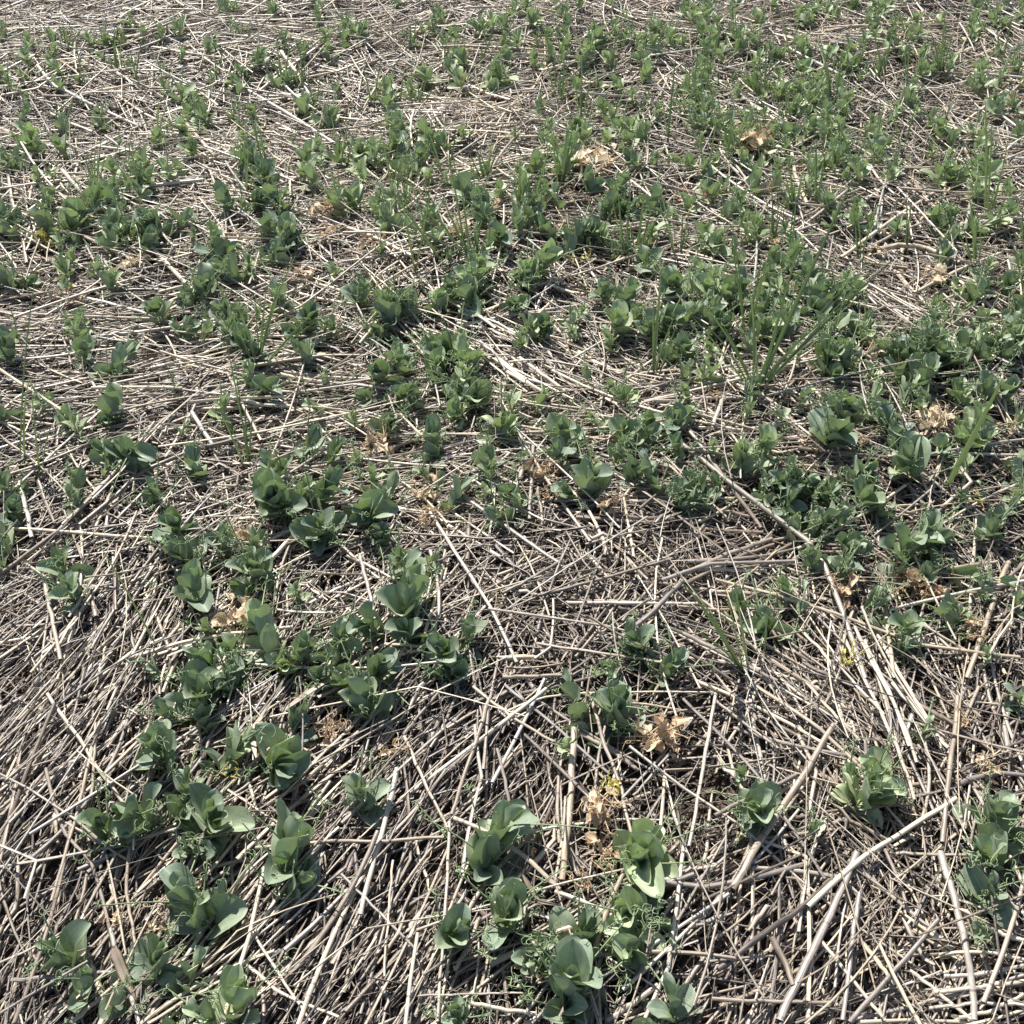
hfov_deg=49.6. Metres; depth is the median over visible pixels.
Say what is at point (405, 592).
pea plant
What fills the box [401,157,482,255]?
grass tuft
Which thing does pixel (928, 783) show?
straw stalk
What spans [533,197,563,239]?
pea plant
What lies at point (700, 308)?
pea plant
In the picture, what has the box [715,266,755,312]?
pea plant
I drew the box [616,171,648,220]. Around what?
pea plant
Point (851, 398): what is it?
pea plant
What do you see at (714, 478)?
pea plant
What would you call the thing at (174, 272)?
straw stalk
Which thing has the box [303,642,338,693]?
pea plant
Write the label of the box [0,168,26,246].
pea plant
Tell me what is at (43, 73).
straw stalk
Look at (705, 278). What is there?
pea plant
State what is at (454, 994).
straw stalk
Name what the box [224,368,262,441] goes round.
straw stalk
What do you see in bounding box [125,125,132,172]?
grass tuft
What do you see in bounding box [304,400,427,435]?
straw stalk
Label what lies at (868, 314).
pea plant
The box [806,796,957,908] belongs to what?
straw stalk
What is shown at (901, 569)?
pea plant
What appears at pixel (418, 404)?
pea plant
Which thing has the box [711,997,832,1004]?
straw stalk
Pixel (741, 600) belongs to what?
pea plant
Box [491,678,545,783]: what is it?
straw stalk
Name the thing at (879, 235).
straw stalk
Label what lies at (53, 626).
straw stalk
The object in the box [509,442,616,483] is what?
straw stalk
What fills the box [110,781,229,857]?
pea plant
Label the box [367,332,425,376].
pea plant
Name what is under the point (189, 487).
straw stalk
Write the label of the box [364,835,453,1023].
straw stalk
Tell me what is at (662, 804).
straw stalk
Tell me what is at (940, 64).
grass tuft
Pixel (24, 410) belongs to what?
grass tuft
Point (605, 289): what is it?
pea plant
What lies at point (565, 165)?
grass tuft
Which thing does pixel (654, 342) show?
grass tuft
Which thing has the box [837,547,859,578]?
pea plant
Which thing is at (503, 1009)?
straw stalk
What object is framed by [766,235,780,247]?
withered clump
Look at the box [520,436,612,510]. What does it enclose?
pea plant
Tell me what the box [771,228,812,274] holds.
pea plant
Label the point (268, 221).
pea plant
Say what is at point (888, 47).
grass tuft
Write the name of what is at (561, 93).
grass tuft
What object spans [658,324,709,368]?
pea plant
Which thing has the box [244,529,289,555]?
straw stalk
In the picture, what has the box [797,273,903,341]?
pea plant
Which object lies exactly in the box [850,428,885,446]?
withered clump
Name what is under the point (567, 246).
grass tuft
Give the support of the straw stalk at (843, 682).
on the ground
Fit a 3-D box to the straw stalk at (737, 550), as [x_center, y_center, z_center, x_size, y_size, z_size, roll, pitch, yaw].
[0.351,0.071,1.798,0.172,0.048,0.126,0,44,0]
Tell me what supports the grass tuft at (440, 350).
on the ground
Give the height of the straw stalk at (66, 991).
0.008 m
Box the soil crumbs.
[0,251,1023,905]
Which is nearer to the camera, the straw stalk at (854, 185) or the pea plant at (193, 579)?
the pea plant at (193, 579)
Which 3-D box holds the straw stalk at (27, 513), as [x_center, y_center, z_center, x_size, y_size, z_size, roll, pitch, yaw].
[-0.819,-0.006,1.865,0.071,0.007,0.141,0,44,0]
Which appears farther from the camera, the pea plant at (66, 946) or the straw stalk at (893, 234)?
the straw stalk at (893, 234)
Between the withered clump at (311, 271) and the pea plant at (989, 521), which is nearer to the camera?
the pea plant at (989, 521)
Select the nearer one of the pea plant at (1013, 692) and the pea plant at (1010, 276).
the pea plant at (1013, 692)
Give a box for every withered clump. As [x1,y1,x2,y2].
[28,228,64,250]
[53,284,87,302]
[98,897,127,926]
[115,253,150,269]
[138,873,200,914]
[147,904,183,932]
[204,583,275,636]
[207,761,249,783]
[231,517,255,555]
[282,261,319,285]
[297,195,345,218]
[311,707,354,744]
[312,219,347,240]
[314,707,336,733]
[344,234,365,255]
[360,230,384,252]
[360,420,394,458]
[378,737,411,759]
[405,461,440,499]
[414,500,448,529]
[448,216,472,236]
[492,196,501,212]
[509,102,522,109]
[513,946,548,983]
[522,449,560,481]
[532,483,566,502]
[551,214,574,230]
[558,184,589,205]
[562,866,592,890]
[566,248,593,264]
[570,780,633,836]
[573,136,633,175]
[582,818,620,873]
[595,479,627,517]
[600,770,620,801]
[619,710,694,760]
[675,181,708,205]
[708,385,732,402]
[724,116,776,154]
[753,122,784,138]
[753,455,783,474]
[759,180,783,193]
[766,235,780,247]
[798,434,822,454]
[824,571,866,608]
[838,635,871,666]
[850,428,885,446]
[862,326,895,360]
[865,241,889,255]
[876,553,949,601]
[894,353,908,370]
[913,399,970,438]
[913,572,946,598]
[922,260,949,283]
[952,703,974,728]
[959,608,988,642]
[966,739,1008,775]
[970,489,983,507]
[997,415,1020,439]
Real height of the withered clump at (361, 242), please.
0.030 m
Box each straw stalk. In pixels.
[0,127,55,148]
[0,179,59,189]
[0,410,101,501]
[0,464,125,575]
[0,536,102,592]
[0,654,75,739]
[0,702,56,847]
[0,736,75,831]
[0,748,21,863]
[0,824,191,867]
[5,163,27,263]
[8,710,113,823]
[10,431,144,474]
[10,970,113,982]
[12,815,73,1023]
[13,465,51,475]
[13,527,151,538]
[17,480,33,537]
[29,673,280,835]
[30,510,137,673]
[30,706,131,859]
[30,793,55,910]
[35,377,101,394]
[36,64,143,128]
[42,576,62,660]
[42,910,127,1023]
[44,767,110,935]
[45,692,123,801]
[48,112,91,132]
[50,721,99,901]
[53,815,130,860]
[57,876,160,982]
[58,291,169,322]
[60,169,81,192]
[68,555,108,617]
[70,981,120,1023]
[77,822,178,870]
[78,429,266,525]
[80,876,101,918]
[82,235,146,265]
[85,720,157,792]
[86,755,201,872]
[90,509,190,649]
[90,722,96,800]
[96,471,307,543]
[99,322,156,343]
[107,927,139,1023]
[109,468,258,488]
[119,178,203,190]
[124,842,135,942]
[125,828,206,1023]
[128,625,292,658]
[132,747,270,899]
[138,949,274,1023]
[141,812,304,995]
[145,849,263,1023]
[147,980,219,1023]
[148,245,207,304]
[152,46,201,53]
[155,615,177,693]
[157,857,251,908]
[162,673,288,816]
[163,750,258,848]
[164,403,196,457]
[179,879,321,985]
[184,598,226,655]
[185,122,213,154]
[188,884,327,1023]
[190,410,214,447]
[196,775,257,885]
[206,780,331,953]
[206,782,268,884]
[216,586,263,633]
[220,642,321,661]
[221,222,226,273]
[223,770,270,801]
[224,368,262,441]
[227,789,276,822]
[236,747,368,859]
[238,826,339,962]
[239,651,291,730]
[242,292,273,298]
[243,961,339,1017]
[244,88,335,145]
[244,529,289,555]
[247,741,307,800]
[252,930,310,1020]
[254,371,441,391]
[255,231,307,242]
[255,835,443,849]
[256,46,319,92]
[264,699,375,799]
[267,22,314,26]
[267,708,380,804]
[271,607,332,612]
[272,535,293,560]
[274,543,291,602]
[280,50,310,97]
[280,830,379,987]
[291,536,359,562]
[296,827,392,1023]
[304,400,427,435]
[323,936,376,1023]
[339,226,413,256]
[340,717,454,824]
[340,873,420,953]
[341,505,427,512]
[341,528,493,539]
[350,642,427,663]
[355,619,448,726]
[358,553,375,619]
[358,767,398,914]
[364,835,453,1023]
[376,252,439,287]
[383,860,393,976]
[385,768,445,838]
[397,687,547,800]
[403,682,446,734]
[403,735,447,828]
[407,225,491,258]
[407,400,447,413]
[414,862,469,1016]
[417,992,522,996]
[420,544,584,550]
[428,550,440,630]
[429,511,517,662]
[434,500,514,553]
[436,821,450,1021]
[450,485,559,562]
[450,697,490,815]
[452,8,485,26]
[452,816,560,890]
[453,917,481,971]
[457,889,467,902]
[458,292,526,321]
[460,724,482,872]
[465,305,576,324]
[468,84,510,100]
[469,346,528,392]
[470,1000,534,1015]
[472,685,553,741]
[479,340,561,390]
[482,864,530,942]
[488,488,495,533]
[489,907,615,966]
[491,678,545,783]
[494,358,541,392]
[495,156,524,165]
[496,709,589,814]
[496,748,509,800]
[501,559,562,594]
[503,673,571,678]
[504,684,607,773]
[506,370,548,396]
[508,691,713,710]
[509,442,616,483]
[513,982,549,1023]
[517,436,527,480]
[518,356,565,390]
[518,424,632,443]
[522,892,729,1023]
[528,444,534,519]
[530,939,698,1023]
[534,598,554,659]
[536,486,543,525]
[537,557,672,597]
[537,642,660,662]
[538,911,652,985]
[549,283,574,293]
[551,411,696,435]
[554,338,618,353]
[554,796,566,879]
[554,889,612,915]
[559,727,577,881]
[567,601,698,604]
[568,375,605,437]
[575,870,625,1023]
[586,315,637,331]
[589,692,631,831]
[589,867,691,944]
[589,899,601,1022]
[593,421,691,437]
[593,719,607,829]
[595,950,736,960]
[600,753,662,974]
[603,377,708,391]
[606,982,657,1023]
[612,984,748,1023]
[613,471,723,550]
[614,264,617,284]
[617,579,683,640]
[622,808,799,990]
[632,751,671,795]
[639,775,665,892]
[639,856,723,918]
[643,378,746,413]
[644,843,685,1017]
[645,872,694,896]
[661,893,682,1023]
[676,824,733,920]
[682,537,772,576]
[682,632,777,682]
[682,698,825,878]
[683,442,867,679]
[684,543,774,585]
[687,429,761,528]
[687,692,717,847]
[697,568,766,571]
[700,563,823,572]
[705,321,790,341]
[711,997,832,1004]
[712,395,724,426]
[713,773,797,817]
[715,578,1020,658]
[716,700,778,748]
[716,876,833,971]
[731,723,835,890]
[732,726,845,756]
[732,830,811,1023]
[740,93,780,123]
[742,638,825,695]
[745,604,840,678]
[749,828,754,962]
[750,261,824,292]
[751,681,863,771]
[752,538,800,564]
[754,527,902,689]
[769,936,794,985]
[775,851,860,1022]
[783,113,807,202]
[783,172,877,196]
[783,803,912,821]
[784,639,855,687]
[789,46,837,73]
[796,484,906,550]
[796,734,817,810]
[798,446,886,458]
[799,629,836,670]
[803,312,893,317]
[805,682,860,741]
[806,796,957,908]
[821,940,885,1020]
[823,461,843,500]
[831,655,884,714]
[836,379,899,389]
[839,187,940,258]
[840,892,861,1021]
[844,639,915,799]
[847,917,940,1023]
[852,623,918,762]
[854,427,899,443]
[855,973,1023,1020]
[859,940,895,985]
[863,639,909,746]
[864,569,950,589]
[865,221,922,249]
[873,242,960,264]
[873,629,927,717]
[877,232,890,270]
[877,578,895,678]
[882,625,980,716]
[882,686,891,745]
[883,848,907,903]
[887,451,1017,457]
[891,682,949,748]
[895,851,970,855]
[909,969,976,1021]
[912,251,1003,294]
[915,727,930,830]
[923,625,981,659]
[928,1001,1023,1009]
[933,979,1023,994]
[937,850,977,1020]
[938,950,1023,961]
[940,695,959,843]
[943,105,969,158]
[944,964,1023,978]
[945,560,997,570]
[946,217,1023,226]
[954,754,1021,883]
[955,770,1023,786]
[958,992,1023,1019]
[959,280,1002,318]
[959,738,1023,773]
[964,184,973,226]
[964,560,1011,679]
[980,364,1023,392]
[981,269,984,307]
[986,924,1022,941]
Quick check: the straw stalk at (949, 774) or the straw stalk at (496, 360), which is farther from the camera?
the straw stalk at (496, 360)
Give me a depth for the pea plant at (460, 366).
2.14 m
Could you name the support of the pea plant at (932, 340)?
on the ground
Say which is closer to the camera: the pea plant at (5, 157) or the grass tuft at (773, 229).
the grass tuft at (773, 229)
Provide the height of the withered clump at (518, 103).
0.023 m
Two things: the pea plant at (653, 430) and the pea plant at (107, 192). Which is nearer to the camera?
the pea plant at (653, 430)
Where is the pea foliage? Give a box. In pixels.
[0,0,1023,845]
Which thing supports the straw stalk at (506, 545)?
on the ground
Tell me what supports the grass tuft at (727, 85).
on the ground
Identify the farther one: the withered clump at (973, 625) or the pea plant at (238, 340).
the pea plant at (238, 340)
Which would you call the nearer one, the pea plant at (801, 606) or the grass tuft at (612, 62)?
the pea plant at (801, 606)
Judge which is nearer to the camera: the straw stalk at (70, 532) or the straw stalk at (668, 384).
the straw stalk at (70, 532)
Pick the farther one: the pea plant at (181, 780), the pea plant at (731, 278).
the pea plant at (731, 278)
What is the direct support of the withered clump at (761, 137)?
on the ground
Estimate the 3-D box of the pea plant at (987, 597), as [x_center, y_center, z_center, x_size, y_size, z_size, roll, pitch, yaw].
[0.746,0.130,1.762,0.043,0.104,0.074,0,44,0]
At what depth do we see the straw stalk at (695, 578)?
1.79 m
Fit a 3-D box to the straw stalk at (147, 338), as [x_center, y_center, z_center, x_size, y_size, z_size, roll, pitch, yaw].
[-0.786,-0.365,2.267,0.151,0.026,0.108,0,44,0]
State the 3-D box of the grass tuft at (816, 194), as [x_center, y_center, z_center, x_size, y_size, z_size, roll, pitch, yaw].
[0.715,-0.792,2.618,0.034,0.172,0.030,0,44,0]
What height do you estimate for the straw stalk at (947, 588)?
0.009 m
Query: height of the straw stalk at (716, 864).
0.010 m
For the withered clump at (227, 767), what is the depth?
1.50 m
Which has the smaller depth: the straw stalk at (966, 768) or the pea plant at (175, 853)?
the pea plant at (175, 853)
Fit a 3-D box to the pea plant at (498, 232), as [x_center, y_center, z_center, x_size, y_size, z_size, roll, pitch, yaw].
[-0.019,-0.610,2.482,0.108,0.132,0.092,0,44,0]
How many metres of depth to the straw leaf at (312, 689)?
1.58 m
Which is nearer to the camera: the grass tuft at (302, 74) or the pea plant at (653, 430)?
the pea plant at (653, 430)
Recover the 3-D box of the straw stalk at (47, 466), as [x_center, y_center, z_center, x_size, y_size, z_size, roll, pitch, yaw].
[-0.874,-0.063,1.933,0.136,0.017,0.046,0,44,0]
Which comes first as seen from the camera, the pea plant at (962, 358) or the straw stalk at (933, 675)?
the straw stalk at (933, 675)
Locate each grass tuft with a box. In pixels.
[20,258,38,468]
[30,381,52,481]
[41,95,76,135]
[57,22,81,51]
[59,23,71,43]
[75,41,92,76]
[84,143,105,182]
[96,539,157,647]
[110,39,136,77]
[112,160,125,187]
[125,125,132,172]
[130,38,142,86]
[156,99,170,125]
[209,50,222,80]
[211,253,318,369]
[221,345,253,466]
[232,127,267,177]
[245,147,248,194]
[250,111,265,157]
[268,33,290,78]
[284,53,310,89]
[307,79,319,104]
[328,159,339,189]
[331,115,348,168]
[363,62,380,112]
[381,132,400,188]
[389,67,404,102]
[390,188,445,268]
[398,147,424,209]
[400,22,416,52]
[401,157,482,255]
[402,188,431,270]
[405,70,433,108]
[411,180,443,219]
[420,124,455,175]
[424,114,435,160]
[432,321,443,376]
[458,133,503,185]
[463,204,489,254]
[480,32,494,67]
[483,18,496,44]
[504,7,514,35]
[506,128,554,213]
[513,159,526,205]
[539,16,564,63]
[539,122,586,179]
[545,58,555,96]
[549,65,573,104]
[549,221,572,275]
[551,125,579,193]
[573,58,597,117]
[606,35,625,70]
[613,192,633,269]
[621,275,676,381]
[628,196,661,260]
[650,21,664,46]
[656,181,689,260]
[661,56,675,150]
[675,59,705,98]
[683,574,749,677]
[689,26,730,54]
[691,165,913,390]
[693,78,704,111]
[693,118,716,159]
[696,94,713,135]
[699,19,719,64]
[707,68,747,103]
[708,125,723,159]
[717,117,735,161]
[720,110,752,157]
[731,234,772,331]
[744,43,778,100]
[747,96,764,133]
[763,619,766,651]
[765,182,782,244]
[767,78,796,121]
[779,10,799,58]
[781,153,814,212]
[788,196,795,247]
[814,140,825,203]
[817,41,834,73]
[819,35,842,105]
[831,123,843,175]
[838,117,873,170]
[839,42,871,72]
[850,186,876,256]
[856,52,883,85]
[869,15,895,73]
[885,96,916,153]
[897,47,924,85]
[904,194,912,255]
[931,13,954,82]
[941,375,1004,495]
[959,189,985,267]
[984,103,1008,219]
[993,9,1012,66]
[1008,224,1023,288]
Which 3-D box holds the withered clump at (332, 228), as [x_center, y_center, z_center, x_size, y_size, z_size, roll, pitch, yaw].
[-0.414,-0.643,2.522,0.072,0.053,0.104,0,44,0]
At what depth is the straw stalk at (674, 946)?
1.33 m
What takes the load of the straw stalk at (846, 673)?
on the ground
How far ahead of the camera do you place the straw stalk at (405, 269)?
2.43 m
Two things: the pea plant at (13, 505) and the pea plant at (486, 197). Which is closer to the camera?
the pea plant at (13, 505)
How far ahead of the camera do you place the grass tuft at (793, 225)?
2.42 m
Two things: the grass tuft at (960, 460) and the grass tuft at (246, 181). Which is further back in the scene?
the grass tuft at (246, 181)
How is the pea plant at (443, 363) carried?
on the ground
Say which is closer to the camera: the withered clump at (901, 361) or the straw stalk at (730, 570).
the straw stalk at (730, 570)
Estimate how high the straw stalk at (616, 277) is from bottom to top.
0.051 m
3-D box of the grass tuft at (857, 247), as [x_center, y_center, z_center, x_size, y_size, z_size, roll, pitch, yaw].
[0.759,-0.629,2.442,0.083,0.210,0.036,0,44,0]
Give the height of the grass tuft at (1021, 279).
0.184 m
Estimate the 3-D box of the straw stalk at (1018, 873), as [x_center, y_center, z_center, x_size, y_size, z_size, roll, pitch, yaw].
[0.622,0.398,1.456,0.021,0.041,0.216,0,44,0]
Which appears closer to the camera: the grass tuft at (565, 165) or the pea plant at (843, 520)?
the pea plant at (843, 520)
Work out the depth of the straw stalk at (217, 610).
1.71 m
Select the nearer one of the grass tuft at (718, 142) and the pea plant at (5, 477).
the pea plant at (5, 477)
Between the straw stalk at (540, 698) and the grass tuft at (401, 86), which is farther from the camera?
the grass tuft at (401, 86)
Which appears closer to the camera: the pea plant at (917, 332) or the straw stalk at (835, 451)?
the straw stalk at (835, 451)
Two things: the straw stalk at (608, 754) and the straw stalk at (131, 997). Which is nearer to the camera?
the straw stalk at (131, 997)
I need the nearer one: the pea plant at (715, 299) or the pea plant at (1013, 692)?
the pea plant at (1013, 692)
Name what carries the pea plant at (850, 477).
on the ground
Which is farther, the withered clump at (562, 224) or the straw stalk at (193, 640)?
the withered clump at (562, 224)
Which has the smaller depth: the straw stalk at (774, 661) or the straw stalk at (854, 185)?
the straw stalk at (774, 661)
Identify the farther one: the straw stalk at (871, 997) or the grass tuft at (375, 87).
the grass tuft at (375, 87)
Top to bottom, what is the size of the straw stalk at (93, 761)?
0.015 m
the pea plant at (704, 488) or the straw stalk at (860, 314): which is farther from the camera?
the straw stalk at (860, 314)
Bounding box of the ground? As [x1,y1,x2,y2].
[0,0,1023,1023]
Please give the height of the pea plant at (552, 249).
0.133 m
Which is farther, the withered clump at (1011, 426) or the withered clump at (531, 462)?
the withered clump at (1011, 426)
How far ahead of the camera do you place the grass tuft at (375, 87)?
3.07 m
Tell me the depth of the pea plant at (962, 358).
2.14 m
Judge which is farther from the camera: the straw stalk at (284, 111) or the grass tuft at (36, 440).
the straw stalk at (284, 111)
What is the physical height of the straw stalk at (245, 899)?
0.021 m
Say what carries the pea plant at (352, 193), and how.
on the ground
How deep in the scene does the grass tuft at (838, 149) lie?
2.74 m
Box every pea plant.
[0,138,32,171]
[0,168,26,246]
[0,218,35,245]
[0,240,43,308]
[0,325,20,377]
[0,395,22,426]
[0,459,54,499]
[0,491,31,526]
[0,520,22,563]
[3,187,72,249]
[17,198,94,245]
[22,908,101,987]
[33,569,88,616]
[36,534,95,583]
[45,179,95,229]
[53,954,144,1023]
[61,458,90,520]
[62,455,86,501]
[66,329,99,370]
[70,166,107,218]
[72,428,157,501]
[73,772,150,876]
[78,318,146,383]
[87,382,136,431]
[89,195,125,239]
[98,819,268,962]
[98,912,208,1020]
[101,178,142,212]
[103,188,167,250]
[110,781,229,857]
[115,213,174,257]
[115,452,182,512]
[118,200,166,240]
[128,705,176,772]
[129,659,236,741]
[132,296,179,329]
[132,498,202,542]
[133,202,202,244]
[141,547,256,613]
[142,532,214,578]
[157,948,297,1023]
[161,922,220,1023]
[163,291,204,349]
[163,745,204,803]
[165,635,244,700]
[167,432,206,484]
[172,613,234,646]
[172,834,211,866]
[174,262,208,308]
[177,782,254,878]
[179,699,225,738]
[188,255,228,302]
[192,506,293,603]
[193,211,265,264]
[196,161,254,217]
[197,711,275,791]
[202,574,296,682]
[203,518,246,571]
[204,238,258,284]
[209,289,245,327]
[209,618,261,695]
[212,467,333,524]
[213,317,285,374]
[214,635,251,697]
[215,291,273,350]
[223,515,273,550]
[228,371,306,403]
[229,129,274,182]
[236,676,333,810]
[237,152,280,187]
[238,402,325,467]
[239,185,274,212]
[240,790,349,913]
[243,219,300,274]
[249,209,294,249]
[251,170,289,216]
[258,256,298,321]
[259,438,309,481]
[265,202,325,253]
[271,288,350,364]
[273,331,317,372]
[281,630,318,678]
[284,480,355,560]
[294,598,371,665]
[297,452,363,513]
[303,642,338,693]
[310,425,355,480]
[310,618,354,665]
[311,629,410,706]
[314,552,442,643]
[320,164,372,220]
[330,376,425,412]
[333,337,425,391]
[333,637,404,731]
[335,262,376,315]
[341,746,391,826]
[344,461,411,563]
[355,273,416,346]
[364,275,403,323]
[365,522,405,559]
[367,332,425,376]
[368,396,418,452]
[374,176,409,238]
[382,263,420,321]
[384,597,427,652]
[386,112,414,178]
[387,517,430,578]
[392,401,457,481]
[393,273,427,328]
[393,344,471,384]
[395,281,465,323]
[395,375,431,422]
[401,358,484,409]
[405,314,478,367]
[412,652,490,694]
[412,781,596,894]
[414,254,463,306]
[415,324,440,354]
[417,598,488,682]
[420,986,495,1023]
[426,360,510,425]
[426,373,485,429]
[426,887,495,967]
[427,259,504,325]
[429,348,486,390]
[433,450,479,521]
[442,158,489,208]
[445,189,496,241]
[448,311,487,378]
[451,233,507,287]
[452,167,514,225]
[452,242,494,306]
[458,860,568,991]
[471,418,508,484]
[474,463,537,513]
[477,376,530,448]
[481,212,527,259]
[482,473,527,532]
[494,377,522,426]
[499,268,530,317]
[505,195,532,251]
[506,167,549,227]
[507,238,589,291]
[510,881,619,982]
[511,945,555,1021]
[513,235,548,292]
[513,917,629,1023]
[516,254,551,300]
[516,305,564,340]
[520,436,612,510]
[521,435,580,479]
[525,156,552,214]
[527,394,590,458]
[531,312,555,346]
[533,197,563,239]
[546,668,613,763]
[557,202,590,261]
[568,196,626,251]
[572,213,604,263]
[573,861,685,951]
[576,151,605,202]
[582,212,612,243]
[582,277,617,303]
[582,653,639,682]
[584,645,657,743]
[585,158,633,200]
[588,402,646,458]
[589,298,651,341]
[593,794,717,898]
[595,185,625,224]
[596,904,665,1012]
[601,239,649,269]
[604,426,645,475]
[606,608,662,674]
[607,262,664,311]
[609,365,640,413]
[611,179,640,222]
[611,942,700,1023]
[614,121,655,178]
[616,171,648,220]
[617,410,677,456]
[619,405,666,435]
[619,434,656,490]
[622,434,708,515]
[627,240,662,276]
[627,296,730,340]
[633,302,691,346]
[633,612,714,694]
[636,169,666,220]
[643,284,701,333]
[649,253,711,294]
[649,431,699,467]
[655,257,709,302]
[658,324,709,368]
[658,394,702,442]
[659,326,713,367]
[665,476,697,513]
[666,472,695,531]
[682,456,723,513]
[685,235,717,277]
[693,259,731,300]
[694,458,736,516]
[696,286,728,329]
[696,296,743,342]
[699,229,731,263]
[705,304,750,346]
[705,780,804,844]
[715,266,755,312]
[715,569,766,623]
[719,428,773,484]
[736,361,765,408]
[736,423,793,480]
[743,570,793,654]
[744,280,779,319]
[754,259,795,288]
[760,280,799,350]
[761,565,797,612]
[764,464,812,529]
[766,455,826,504]
[770,446,853,505]
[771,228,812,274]
[772,289,814,345]
[773,490,821,556]
[777,493,869,534]
[786,235,837,297]
[786,571,814,647]
[790,270,833,322]
[793,526,830,584]
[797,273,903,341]
[798,260,854,320]
[799,233,852,309]
[800,462,842,507]
[800,510,837,549]
[802,501,875,561]
[803,390,877,427]
[804,315,827,351]
[807,309,863,390]
[808,406,871,458]
[808,459,846,509]
[816,384,855,405]
[819,489,871,540]
[822,535,869,601]
[823,313,885,380]
[823,363,890,434]
[825,735,908,826]
[829,261,870,312]
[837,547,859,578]
[838,463,898,531]
[839,292,876,351]
[839,436,908,492]
[852,310,967,399]
[854,727,915,812]
[855,323,952,366]
[855,575,909,621]
[861,390,915,445]
[867,590,942,653]
[871,556,924,596]
[873,310,903,370]
[874,401,903,466]
[878,498,967,565]
[882,417,967,486]
[883,541,1023,597]
[886,629,926,671]
[887,549,954,602]
[890,369,933,412]
[894,290,951,341]
[895,320,923,367]
[900,302,953,352]
[904,502,968,565]
[907,383,942,422]
[910,314,936,350]
[921,575,983,642]
[923,310,963,375]
[927,310,970,370]
[929,431,966,461]
[932,225,962,277]
[935,338,972,377]
[941,394,997,449]
[943,311,996,367]
[946,376,987,404]
[949,268,993,314]
[949,850,1023,928]
[952,763,1023,850]
[956,479,1023,564]
[962,351,1023,411]
[964,556,994,615]
[964,780,1023,878]
[965,906,995,953]
[970,325,1023,374]
[971,305,1014,357]
[983,372,1023,414]
[989,318,1023,343]
[993,311,1023,326]
[994,269,1022,297]
[997,477,1023,534]
[1000,449,1023,496]
[1001,289,1023,329]
[1001,666,1023,723]
[1003,293,1023,324]
[1009,288,1023,312]
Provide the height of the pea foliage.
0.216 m
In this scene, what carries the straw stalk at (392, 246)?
on the ground
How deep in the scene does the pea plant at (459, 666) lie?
1.60 m
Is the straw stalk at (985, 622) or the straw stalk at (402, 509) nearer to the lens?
the straw stalk at (985, 622)
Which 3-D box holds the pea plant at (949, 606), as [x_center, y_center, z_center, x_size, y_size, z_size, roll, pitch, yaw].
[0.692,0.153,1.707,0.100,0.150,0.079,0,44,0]
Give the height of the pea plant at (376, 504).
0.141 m
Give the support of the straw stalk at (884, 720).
on the ground
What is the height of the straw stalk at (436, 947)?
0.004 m
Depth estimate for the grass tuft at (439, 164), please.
2.77 m
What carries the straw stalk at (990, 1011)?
on the ground
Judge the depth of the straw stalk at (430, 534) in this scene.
1.81 m
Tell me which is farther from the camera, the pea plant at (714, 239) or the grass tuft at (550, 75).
the grass tuft at (550, 75)
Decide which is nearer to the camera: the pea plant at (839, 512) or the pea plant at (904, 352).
the pea plant at (839, 512)
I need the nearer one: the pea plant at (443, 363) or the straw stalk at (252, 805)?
the straw stalk at (252, 805)
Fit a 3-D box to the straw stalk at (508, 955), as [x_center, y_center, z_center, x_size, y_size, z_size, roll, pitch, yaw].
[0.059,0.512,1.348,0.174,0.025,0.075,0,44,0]
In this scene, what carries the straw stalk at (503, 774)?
on the ground
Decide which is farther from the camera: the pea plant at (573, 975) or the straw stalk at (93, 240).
the straw stalk at (93, 240)
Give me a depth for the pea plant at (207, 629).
1.68 m
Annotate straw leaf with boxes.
[111,946,135,999]
[249,696,289,757]
[285,658,362,708]
[522,875,564,906]
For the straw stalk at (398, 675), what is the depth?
1.62 m
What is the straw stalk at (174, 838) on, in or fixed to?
on the ground
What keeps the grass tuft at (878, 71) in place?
on the ground
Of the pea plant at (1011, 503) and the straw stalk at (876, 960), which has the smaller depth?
the straw stalk at (876, 960)
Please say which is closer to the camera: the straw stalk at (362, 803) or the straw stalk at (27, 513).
the straw stalk at (362, 803)
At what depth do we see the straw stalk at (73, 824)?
1.45 m
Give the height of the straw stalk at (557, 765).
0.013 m
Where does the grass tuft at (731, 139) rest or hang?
on the ground
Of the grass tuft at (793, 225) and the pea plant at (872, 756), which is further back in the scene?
the grass tuft at (793, 225)
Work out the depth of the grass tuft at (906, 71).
3.13 m
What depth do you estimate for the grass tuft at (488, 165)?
2.72 m
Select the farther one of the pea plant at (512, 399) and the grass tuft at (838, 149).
the grass tuft at (838, 149)
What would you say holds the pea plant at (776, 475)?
on the ground
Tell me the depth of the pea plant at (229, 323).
2.22 m
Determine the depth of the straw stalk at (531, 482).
1.90 m
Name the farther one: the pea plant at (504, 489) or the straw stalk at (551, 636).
the pea plant at (504, 489)
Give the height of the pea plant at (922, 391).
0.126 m
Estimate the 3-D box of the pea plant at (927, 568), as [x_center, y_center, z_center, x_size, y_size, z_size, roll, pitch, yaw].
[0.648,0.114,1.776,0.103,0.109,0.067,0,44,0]
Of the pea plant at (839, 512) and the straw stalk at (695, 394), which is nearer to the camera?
the pea plant at (839, 512)
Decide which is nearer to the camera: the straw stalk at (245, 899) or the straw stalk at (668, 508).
the straw stalk at (245, 899)
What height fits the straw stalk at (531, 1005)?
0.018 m
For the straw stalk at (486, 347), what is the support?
on the ground
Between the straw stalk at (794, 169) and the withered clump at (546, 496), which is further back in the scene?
the straw stalk at (794, 169)

